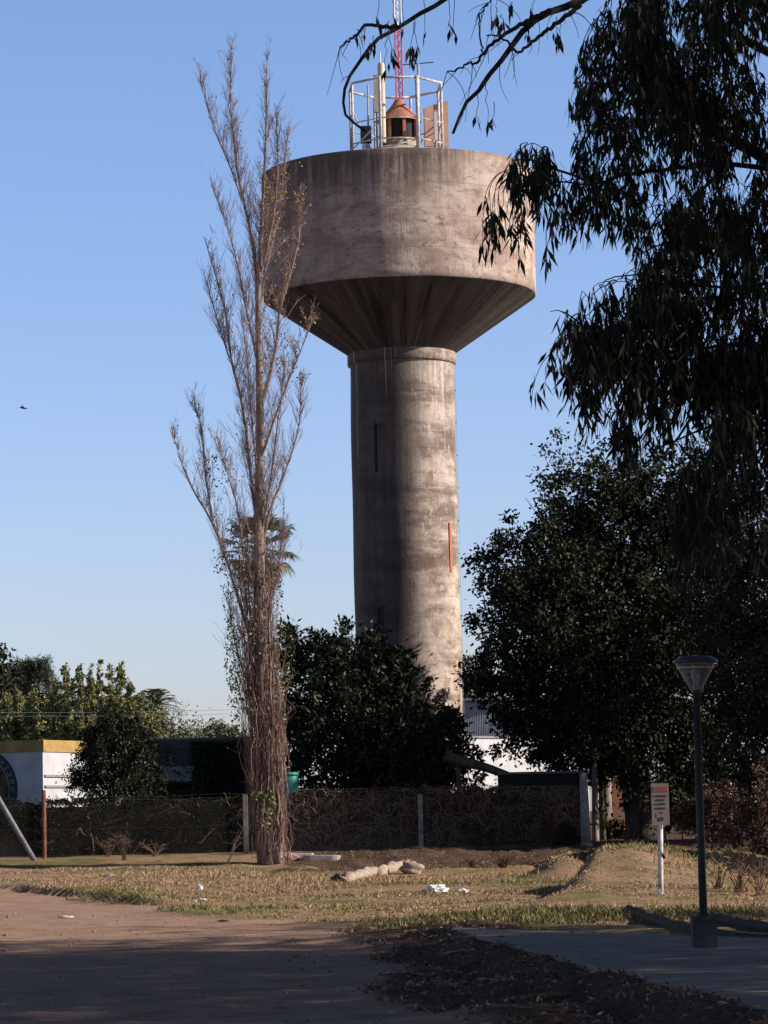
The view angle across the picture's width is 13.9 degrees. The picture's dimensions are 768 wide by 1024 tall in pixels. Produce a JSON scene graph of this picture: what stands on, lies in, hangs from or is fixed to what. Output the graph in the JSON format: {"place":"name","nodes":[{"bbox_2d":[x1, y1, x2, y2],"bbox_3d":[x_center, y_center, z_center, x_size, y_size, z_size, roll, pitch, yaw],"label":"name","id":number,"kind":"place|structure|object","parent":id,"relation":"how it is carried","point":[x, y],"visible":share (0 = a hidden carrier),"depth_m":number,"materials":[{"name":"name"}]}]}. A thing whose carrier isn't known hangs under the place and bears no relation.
{"place":"outdoors","nodes":[
{"label":"outdoors","id":0,"kind":"place"},
{"bbox_2d":[25,713,244,716],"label":"overhead wire","id":1,"kind":"object","parent":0,"point":[144,715],"visible":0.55,"depth_m":139.80,"materials":[{"name":"black metal"}]},
{"bbox_2d":[0,882,497,1023],"bbox_3d":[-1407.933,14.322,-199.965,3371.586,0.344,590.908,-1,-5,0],"label":"dirt road","id":2,"kind":"structure","parent":0,"point":[16,898],"depth_m":33.54,"materials":[{"name":"soil"}]},
{"bbox_2d":[59,915,73,917],"bbox_3d":[-5.303,6.749,52.689,0.277,0.041,0.218,-1,-5,0],"label":"paper scrap","id":3,"kind":"object","parent":2,"relation":"on","point":[65,916],"visible":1,"depth_m":52.65,"materials":[{"name":"white paper"}]},
{"bbox_2d":[0,811,767,1023],"bbox_3d":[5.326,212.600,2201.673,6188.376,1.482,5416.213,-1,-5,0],"label":"ground","id":4,"kind":"structure","parent":0,"point":[25,863],"depth_m":52.72,"materials":[{"name":"soil"}]},
{"bbox_2d":[0,689,14,740],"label":"young poplar","id":5,"kind":"object","parent":4,"relation":"on","point":[6,719],"visible":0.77,"depth_m":150.33,"materials":[{"name":"green plant"}]},
{"bbox_2d":[0,642,24,703],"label":"dark tree","id":6,"kind":"object","parent":4,"relation":"on","point":[5,679],"visible":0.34,"depth_m":160.05,"materials":[{"name":"green plant"}]},
{"bbox_2d":[0,797,36,860],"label":"steel prop","id":7,"kind":"object","parent":4,"relation":"on","point":[17,831],"visible":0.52,"depth_m":98.96,"materials":[{"name":"metal"}]},
{"bbox_2d":[10,686,29,740],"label":"young poplar","id":8,"kind":"object","parent":4,"relation":"on","point":[19,731],"visible":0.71,"depth_m":152.14,"materials":[{"name":"green plant"}]},
{"bbox_2d":[6,655,33,697],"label":"pine tree","id":9,"kind":"object","parent":4,"relation":"on","point":[17,672],"visible":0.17,"depth_m":174.68,"materials":[{"name":"green plant"}]},
{"bbox_2d":[21,683,46,739],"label":"young poplar","id":10,"kind":"object","parent":4,"relation":"on","point":[32,725],"visible":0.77,"depth_m":151.52,"materials":[{"name":"green plant"}]},
{"bbox_2d":[17,653,61,708],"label":"pine tree","id":11,"kind":"object","parent":4,"relation":"on","point":[40,671],"visible":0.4,"depth_m":171.57,"materials":[{"name":"green plant"}]},
{"bbox_2d":[40,674,56,739],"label":"young poplar","id":12,"kind":"object","parent":4,"relation":"on","point":[49,704],"visible":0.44,"depth_m":154.34,"materials":[{"name":"green plant"}]},
{"bbox_2d":[48,681,63,739],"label":"young poplar","id":13,"kind":"object","parent":4,"relation":"on","point":[54,726],"visible":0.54,"depth_m":150.22,"materials":[{"name":"green plant"}]},
{"bbox_2d":[0,740,116,807],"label":"white building","id":14,"kind":"structure","parent":4,"relation":"on","point":[31,769],"depth_m":125.07,"materials":[{"name":"paint"}]},
{"bbox_2d":[57,662,75,740],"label":"young poplar","id":15,"kind":"object","parent":4,"relation":"on","point":[67,730],"visible":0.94,"depth_m":147.26,"materials":[{"name":"green plant"}]},
{"bbox_2d":[68,677,76,740],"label":"young poplar","id":16,"kind":"object","parent":4,"relation":"on","point":[72,704],"visible":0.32,"depth_m":154.24,"materials":[{"name":"green plant"}]},
{"bbox_2d":[70,663,87,740],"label":"young poplar","id":17,"kind":"object","parent":4,"relation":"on","point":[80,694],"visible":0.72,"depth_m":150.06,"materials":[{"name":"green plant"}]},
{"bbox_2d":[0,690,174,739],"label":"bushy tree","id":18,"kind":"object","parent":4,"relation":"on","point":[147,704],"visible":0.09,"depth_m":156.85,"materials":[{"name":"green plant"}]},
{"bbox_2d":[81,663,98,735],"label":"young poplar","id":19,"kind":"object","parent":4,"relation":"on","point":[89,706],"visible":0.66,"depth_m":150.63,"materials":[{"name":"green plant"}]},
{"bbox_2d":[91,658,104,725],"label":"young poplar","id":20,"kind":"object","parent":4,"relation":"on","point":[99,685],"visible":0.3,"depth_m":154.06,"materials":[{"name":"green plant"}]},
{"bbox_2d":[95,835,116,856],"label":"dry weed","id":21,"kind":"object","parent":4,"relation":"on","point":[108,853],"visible":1,"depth_m":100.92,"materials":[{"name":"brown plant"}]},
{"bbox_2d":[101,663,117,738],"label":"young poplar","id":22,"kind":"object","parent":4,"relation":"on","point":[108,690],"visible":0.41,"depth_m":146.60,"materials":[{"name":"green plant"}]},
{"bbox_2d":[55,700,179,806],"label":"round bush","id":23,"kind":"object","parent":4,"relation":"on","point":[116,768],"visible":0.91,"depth_m":106.18,"materials":[{"name":"green plant"}]},
{"bbox_2d":[111,660,128,801],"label":"young poplar","id":24,"kind":"object","parent":4,"relation":"on","point":[122,681],"visible":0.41,"depth_m":145.78,"materials":[{"name":"green plant"}]},
{"bbox_2d":[110,832,131,859],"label":"dry weed","id":25,"kind":"object","parent":4,"relation":"on","point":[123,854],"visible":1,"depth_m":98.53,"materials":[{"name":"brown plant"}]},
{"bbox_2d":[0,788,255,857],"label":"hedge","id":26,"kind":"object","parent":4,"relation":"on","point":[183,839],"visible":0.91,"depth_m":101.96,"materials":[{"name":"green plant"}]},
{"bbox_2d":[122,681,137,720],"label":"young poplar","id":27,"kind":"object","parent":4,"relation":"on","point":[128,697],"visible":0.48,"depth_m":153.61,"materials":[{"name":"green plant"}]},
{"bbox_2d":[131,690,148,738],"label":"young poplar","id":28,"kind":"object","parent":4,"relation":"on","point":[139,706],"visible":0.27,"depth_m":152.43,"materials":[{"name":"green plant"}]},
{"bbox_2d":[139,839,172,856],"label":"dry weed","id":29,"kind":"object","parent":4,"relation":"on","point":[154,853],"visible":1,"depth_m":100.21,"materials":[{"name":"brown plant"}]},
{"bbox_2d":[136,688,183,722],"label":"feather palm","id":30,"kind":"object","parent":4,"relation":"on","point":[158,693],"visible":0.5,"depth_m":164.55,"materials":[{"name":"green plant"}]},
{"bbox_2d":[158,726,186,737],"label":"tree","id":31,"kind":"object","parent":4,"relation":"on","point":[175,735],"visible":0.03,"depth_m":189.31,"materials":[{"name":"green plant"}]},
{"bbox_2d":[149,697,209,738],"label":"bare shrub","id":32,"kind":"object","parent":4,"relation":"on","point":[172,725],"visible":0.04,"depth_m":149.73,"materials":[{"name":"plant"}]},
{"bbox_2d":[134,737,250,804],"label":"boundary wall","id":33,"kind":"structure","parent":4,"relation":"on","point":[179,759],"depth_m":110.57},
{"bbox_2d":[146,739,244,804],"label":"ivy creeper","id":34,"kind":"object","parent":33,"relation":"attached to","point":[211,751],"visible":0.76,"depth_m":110.31,"materials":[{"name":"green plant"}]},
{"bbox_2d":[169,704,216,737],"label":"bare shrub","id":35,"kind":"object","parent":4,"relation":"on","point":[195,731],"visible":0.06,"depth_m":154.66,"materials":[{"name":"plant"}]},
{"bbox_2d":[179,719,206,737],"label":"tree","id":36,"kind":"object","parent":4,"relation":"on","point":[187,736],"visible":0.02,"depth_m":209.09,"materials":[{"name":"green plant"}]},
{"bbox_2d":[197,716,229,737],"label":"tree","id":37,"kind":"object","parent":4,"relation":"on","point":[219,726],"visible":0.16,"depth_m":229.63,"materials":[{"name":"green plant"}]},
{"bbox_2d":[215,723,247,736],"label":"tree","id":38,"kind":"object","parent":4,"relation":"on","point":[228,731],"visible":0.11,"depth_m":223.35,"materials":[{"name":"green plant"}]},
{"bbox_2d":[226,823,245,861],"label":"dry weed","id":39,"kind":"object","parent":4,"relation":"on","point":[230,856],"visible":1,"depth_m":96.23,"materials":[{"name":"brown plant"}]},
{"bbox_2d":[169,33,319,864],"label":"poplar tree","id":40,"kind":"object","parent":4,"relation":"on","point":[267,779],"visible":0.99,"depth_m":96.23,"materials":[{"name":"brown plant"}]},
{"bbox_2d":[213,513,299,594],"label":"fan palm","id":41,"kind":"object","parent":4,"relation":"on","point":[275,523],"visible":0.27,"depth_m":128.13,"materials":[{"name":"green plant"}]},
{"bbox_2d":[0,786,579,858],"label":"chain link fence","id":42,"kind":"object","parent":4,"relation":"on","point":[246,821],"visible":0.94,"depth_m":101.08,"materials":[{"name":"metal"}]},
{"bbox_2d":[283,772,298,844],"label":"litter bin on post","id":43,"kind":"object","parent":4,"relation":"on","point":[293,780],"visible":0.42,"depth_m":105.36,"materials":[{"name":"teal plastic"}]},
{"bbox_2d":[285,853,298,859],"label":"cloth heap","id":44,"kind":"object","parent":4,"relation":"on","point":[293,856],"visible":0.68,"depth_m":96.82,"materials":[{"name":"pink fabric"}]},
{"bbox_2d":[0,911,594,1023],"bbox_3d":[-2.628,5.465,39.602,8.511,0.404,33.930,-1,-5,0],"label":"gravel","id":45,"kind":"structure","parent":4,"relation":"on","point":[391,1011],"depth_m":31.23,"materials":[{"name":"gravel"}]},
{"bbox_2d":[288,853,313,856],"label":"concrete slab","id":46,"kind":"object","parent":4,"relation":"on","point":[300,854],"depth_m":97.90,"materials":[{"name":"grey concrete"}]},
{"bbox_2d":[303,855,340,860],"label":"concrete slab","id":47,"kind":"object","parent":4,"relation":"on","point":[322,857],"depth_m":96.59,"materials":[{"name":"grey concrete"}]},
{"bbox_2d":[336,866,377,881],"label":"broken log","id":48,"kind":"object","parent":4,"relation":"on","point":[367,871],"visible":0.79,"depth_m":76.67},
{"bbox_2d":[270,614,496,795],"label":"magnolia tree","id":49,"kind":"object","parent":4,"relation":"on","point":[360,756],"visible":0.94,"depth_m":107.82,"materials":[{"name":"green plant"}]},
{"bbox_2d":[373,860,403,875],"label":"broken log","id":50,"kind":"object","parent":4,"relation":"on","point":[389,867],"visible":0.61,"depth_m":82.55,"materials":[{"name":"beige wood"}]},
{"bbox_2d":[261,75,535,792],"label":"water tower","id":51,"kind":"structure","parent":4,"relation":"on","point":[401,286],"depth_m":118.42,"materials":[{"name":"concrete"}]},
{"bbox_2d":[360,126,371,148],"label":"equipment box","id":52,"kind":"object","parent":51,"relation":"on","point":[365,145],"visible":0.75,"depth_m":121.36,"materials":[{"name":"metal"}]},
{"bbox_2d":[367,85,368,125],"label":"whip antenna","id":53,"kind":"object","parent":51,"relation":"on","point":[367,104],"visible":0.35,"depth_m":122.24,"materials":[{"name":"metal"}]},
{"bbox_2d":[371,421,379,472],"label":"slit window","id":54,"kind":"structure","parent":51,"relation":"in","point":[376,441],"depth_m":119.04,"materials":[{"name":"concrete"}]},
{"bbox_2d":[373,75,378,146],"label":"sector antenna","id":55,"kind":"object","parent":51,"relation":"on","point":[375,84],"visible":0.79,"depth_m":121.95,"materials":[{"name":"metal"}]},
{"bbox_2d":[375,605,383,643],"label":"slit window","id":56,"kind":"structure","parent":51,"relation":"in","point":[379,610],"depth_m":118.44,"materials":[{"name":"concrete"}]},
{"bbox_2d":[377,53,385,145],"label":"antenna column","id":57,"kind":"structure","parent":51,"relation":"on","point":[381,67],"depth_m":121.17,"materials":[{"name":"metal"}]},
{"bbox_2d":[393,0,403,100],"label":"radio mast","id":58,"kind":"object","parent":51,"relation":"on","point":[401,54],"visible":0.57,"depth_m":123.29,"materials":[{"name":"red metal"}]},
{"bbox_2d":[403,62,433,145],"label":"whip antenna","id":59,"kind":"object","parent":51,"relation":"on","point":[418,70],"visible":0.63,"depth_m":123.16,"materials":[{"name":"metal"}]},
{"bbox_2d":[434,110,437,147],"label":"sector antenna","id":60,"kind":"object","parent":51,"relation":"on","point":[436,125],"visible":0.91,"depth_m":120.81,"materials":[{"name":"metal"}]},
{"bbox_2d":[423,101,448,147],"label":"dish panel","id":61,"kind":"object","parent":51,"relation":"on","point":[428,112],"visible":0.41,"depth_m":122.81,"materials":[{"name":"metal"}]},
{"bbox_2d":[284,781,517,850],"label":"hedge","id":62,"kind":"object","parent":4,"relation":"on","point":[327,796],"visible":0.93,"depth_m":101.91,"materials":[{"name":"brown plant"}]},
{"bbox_2d":[399,859,423,873],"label":"rock","id":63,"kind":"object","parent":4,"relation":"on","point":[408,866],"visible":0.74,"depth_m":81.92,"materials":[{"name":"beige stone"}]},
{"bbox_2d":[423,884,448,891],"bbox_3d":[1.063,7.665,64.413,0.542,0.173,0.404,-1,-5,0],"label":"plastic bag","id":64,"kind":"object","parent":4,"relation":"on","point":[438,888],"visible":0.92,"depth_m":64.30,"materials":[{"name":"white plastic"}]},
{"bbox_2d":[442,949,469,954],"bbox_3d":[0.858,4.978,35.714,0.058,0.095,0.790,1,-6,-25],"label":"fallen stick","id":65,"kind":"object","parent":4,"relation":"on","point":[450,952],"visible":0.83,"depth_m":35.86,"materials":[{"name":"brown wood"}]},
{"bbox_2d":[454,887,468,892],"bbox_3d":[1.542,7.537,62.971,0.315,0.116,0.253,-4,-6,23],"label":"plastic bag","id":66,"kind":"object","parent":4,"relation":"on","point":[461,889],"visible":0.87,"depth_m":62.91,"materials":[{"name":"white plastic"}]},
{"bbox_2d":[462,857,483,866],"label":"dry weed","id":67,"kind":"object","parent":4,"relation":"on","point":[470,863],"visible":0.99,"depth_m":87.46,"materials":[{"name":"brown plant"}]},
{"bbox_2d":[462,654,498,697],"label":"tree","id":68,"kind":"object","parent":4,"relation":"on","point":[465,665],"visible":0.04,"depth_m":165.06,"materials":[{"name":"green plant"}]},
{"bbox_2d":[476,977,512,986],"bbox_3d":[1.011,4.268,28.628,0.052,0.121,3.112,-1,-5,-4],"label":"fallen stick","id":69,"kind":"object","parent":4,"relation":"on","point":[482,978],"visible":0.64,"depth_m":29.48,"materials":[{"name":"brown wood"}]},
{"bbox_2d":[462,698,543,735],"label":"corrugated shed","id":70,"kind":"structure","parent":4,"relation":"on","point":[476,716],"depth_m":145.66,"materials":[{"name":"grey metal"}]},
{"bbox_2d":[489,853,516,867],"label":"dry weed","id":71,"kind":"object","parent":4,"relation":"on","point":[503,863],"visible":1,"depth_m":84.96,"materials":[{"name":"brown plant"}]},
{"bbox_2d":[241,837,767,1023],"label":"fallen leaves","id":72,"kind":"object","parent":4,"relation":"on","point":[476,981],"visible":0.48,"depth_m":28.32,"materials":[{"name":"brown plant"}]},
{"bbox_2d":[443,751,583,843],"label":"garden shed","id":73,"kind":"structure","parent":4,"relation":"on","point":[548,780],"depth_m":104.62,"materials":[{"name":"metal"}]},
{"bbox_2d":[464,736,589,811],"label":"white warehouse","id":74,"kind":"structure","parent":4,"relation":"on","point":[484,742],"depth_m":133.32,"materials":[{"name":"paint"}]},
{"bbox_2d":[520,992,567,998],"bbox_3d":[1.349,4.087,26.684,0.432,0.048,0.041,1,-6,-21],"label":"fallen stick","id":75,"kind":"object","parent":4,"relation":"on","point":[534,994],"visible":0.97,"depth_m":26.66,"materials":[{"name":"brown wood"}]},
{"bbox_2d":[327,0,767,619],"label":"eucalyptus tree","id":76,"kind":"object","parent":4,"relation":"on","point":[683,110],"visible":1,"depth_m":26.82,"materials":[{"name":"green plant"}]},
{"bbox_2d":[500,783,594,845],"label":"hedge","id":77,"kind":"object","parent":4,"relation":"on","point":[523,807],"visible":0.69,"depth_m":102.83,"materials":[{"name":"green plant"}]},
{"bbox_2d":[551,820,580,846],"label":"shrub plant","id":78,"kind":"object","parent":4,"relation":"on","point":[567,833],"visible":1,"depth_m":100.61,"materials":[{"name":"green plant"}]},
{"bbox_2d":[580,773,592,845],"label":"concrete post","id":79,"kind":"object","parent":4,"relation":"on","point":[585,821],"visible":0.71,"depth_m":100.22,"materials":[{"name":"grey concrete"}]},
{"bbox_2d":[553,674,639,840],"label":"slender tree","id":80,"kind":"object","parent":4,"relation":"on","point":[595,824],"visible":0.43,"depth_m":109.41,"materials":[{"name":"green plant"}]},
{"bbox_2d":[599,775,605,839],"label":"slender tree","id":81,"kind":"object","parent":4,"relation":"on","point":[602,826],"visible":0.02,"depth_m":116.34,"materials":[{"name":"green plant"}]},
{"bbox_2d":[590,815,625,839],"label":"red bush","id":82,"kind":"object","parent":4,"relation":"on","point":[616,828],"visible":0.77,"depth_m":117.78,"materials":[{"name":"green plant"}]},
{"bbox_2d":[604,760,612,838],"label":"slender tree","id":83,"kind":"object","parent":4,"relation":"on","point":[608,798],"depth_m":118.34,"materials":[{"name":"grey plant"}]},
{"bbox_2d":[452,422,767,840],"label":"broadleaf tree","id":84,"kind":"object","parent":4,"relation":"on","point":[587,558],"visible":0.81,"depth_m":110.11,"materials":[{"name":"green plant"}]},
{"bbox_2d":[611,775,624,821],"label":"brick pillar","id":85,"kind":"structure","parent":4,"relation":"on","point":[616,812],"depth_m":123.21,"materials":[{"name":"brick"}]},
{"bbox_2d":[651,783,669,894],"bbox_3d":[4.582,5.534,52.428,0.342,2.048,0.182,-1,-5,0],"label":"notice sign","id":86,"kind":"object","parent":4,"relation":"on","point":[660,804],"visible":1,"depth_m":52.45,"materials":[{"name":"white metal"}]},
{"bbox_2d":[667,774,718,838],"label":"dry bush","id":87,"kind":"object","parent":4,"relation":"on","point":[692,791],"visible":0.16,"depth_m":110.90,"materials":[{"name":"brown plant"}]},
{"bbox_2d":[622,904,767,937],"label":"fallen log","id":88,"kind":"object","parent":4,"relation":"on","point":[651,918],"visible":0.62,"depth_m":38.12,"materials":[{"name":"brown wood"}]},
{"bbox_2d":[668,777,748,849],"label":"dry bush","id":89,"kind":"object","parent":4,"relation":"on","point":[685,815],"visible":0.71,"depth_m":95.05,"materials":[{"name":"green plant"}]},
{"bbox_2d":[649,731,767,832],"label":"broad thicket","id":90,"kind":"object","parent":4,"relation":"on","point":[667,828],"visible":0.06,"depth_m":139.28,"materials":[{"name":"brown plant"}]},
{"bbox_2d":[660,478,767,796],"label":"willow tree","id":91,"kind":"object","parent":4,"relation":"on","point":[745,648],"visible":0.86,"depth_m":102.41,"materials":[{"name":"green plant"}]},
{"bbox_2d":[706,857,737,888],"bbox_3d":[5.685,6.125,53.753,0.544,0.602,0.432,-5,-7,36],"label":"dry weed","id":92,"kind":"object","parent":4,"relation":"on","point":[718,885],"visible":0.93,"depth_m":53.69,"materials":[{"name":"brown plant"}]},
{"bbox_2d":[705,844,766,892],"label":"dry weed","id":93,"kind":"object","parent":4,"relation":"on","point":[740,885],"visible":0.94,"depth_m":53.23,"materials":[{"name":"brown plant"}]},
{"bbox_2d":[709,755,767,853],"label":"dry bush","id":94,"kind":"object","parent":4,"relation":"on","point":[758,812],"visible":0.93,"depth_m":92.20,"materials":[{"name":"brown plant"}]},
{"bbox_2d":[710,912,767,931],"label":"fallen log","id":95,"kind":"object","parent":4,"relation":"on","point":[746,923],"visible":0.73,"depth_m":38.06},
{"bbox_2d":[732,859,767,895],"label":"dry weed","id":96,"kind":"object","parent":4,"relation":"on","point":[759,890],"visible":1,"depth_m":52.41,"materials":[{"name":"brown plant"}]},
{"bbox_2d":[747,824,767,857],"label":"dry bush","id":97,"kind":"object","parent":4,"relation":"on","point":[764,849],"visible":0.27,"depth_m":79.73,"materials":[{"name":"brown plant"}]},
{"bbox_2d":[0,839,767,928],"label":"grass","id":98,"kind":"structure","parent":0,"point":[583,913],"depth_m":60.66,"materials":[{"name":"plant"}]},
{"bbox_2d":[331,873,343,881],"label":"soil clod","id":99,"kind":"object","parent":98,"relation":"on","point":[335,877],"visible":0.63,"depth_m":74.88,"materials":[{"name":"brown soil"}]},
{"bbox_2d":[0,0,767,810],"label":"sky","id":100,"kind":"structure","parent":0,"point":[108,202],"materials":[{"name":"blue"}]},
{"bbox_2d":[451,928,767,1010],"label":"sidewalk","id":101,"kind":"structure","parent":0,"point":[735,968],"depth_m":31.00,"materials":[{"name":"concrete"}]},
{"bbox_2d":[673,655,717,947],"bbox_3d":[3.289,3.056,32.874,0.473,3.128,0.473,-1,-5,0],"label":"street lamp","id":102,"kind":"object","parent":101,"relation":"on","point":[703,925],"visible":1,"depth_m":32.82,"materials":[{"name":"metal"}]}
]}

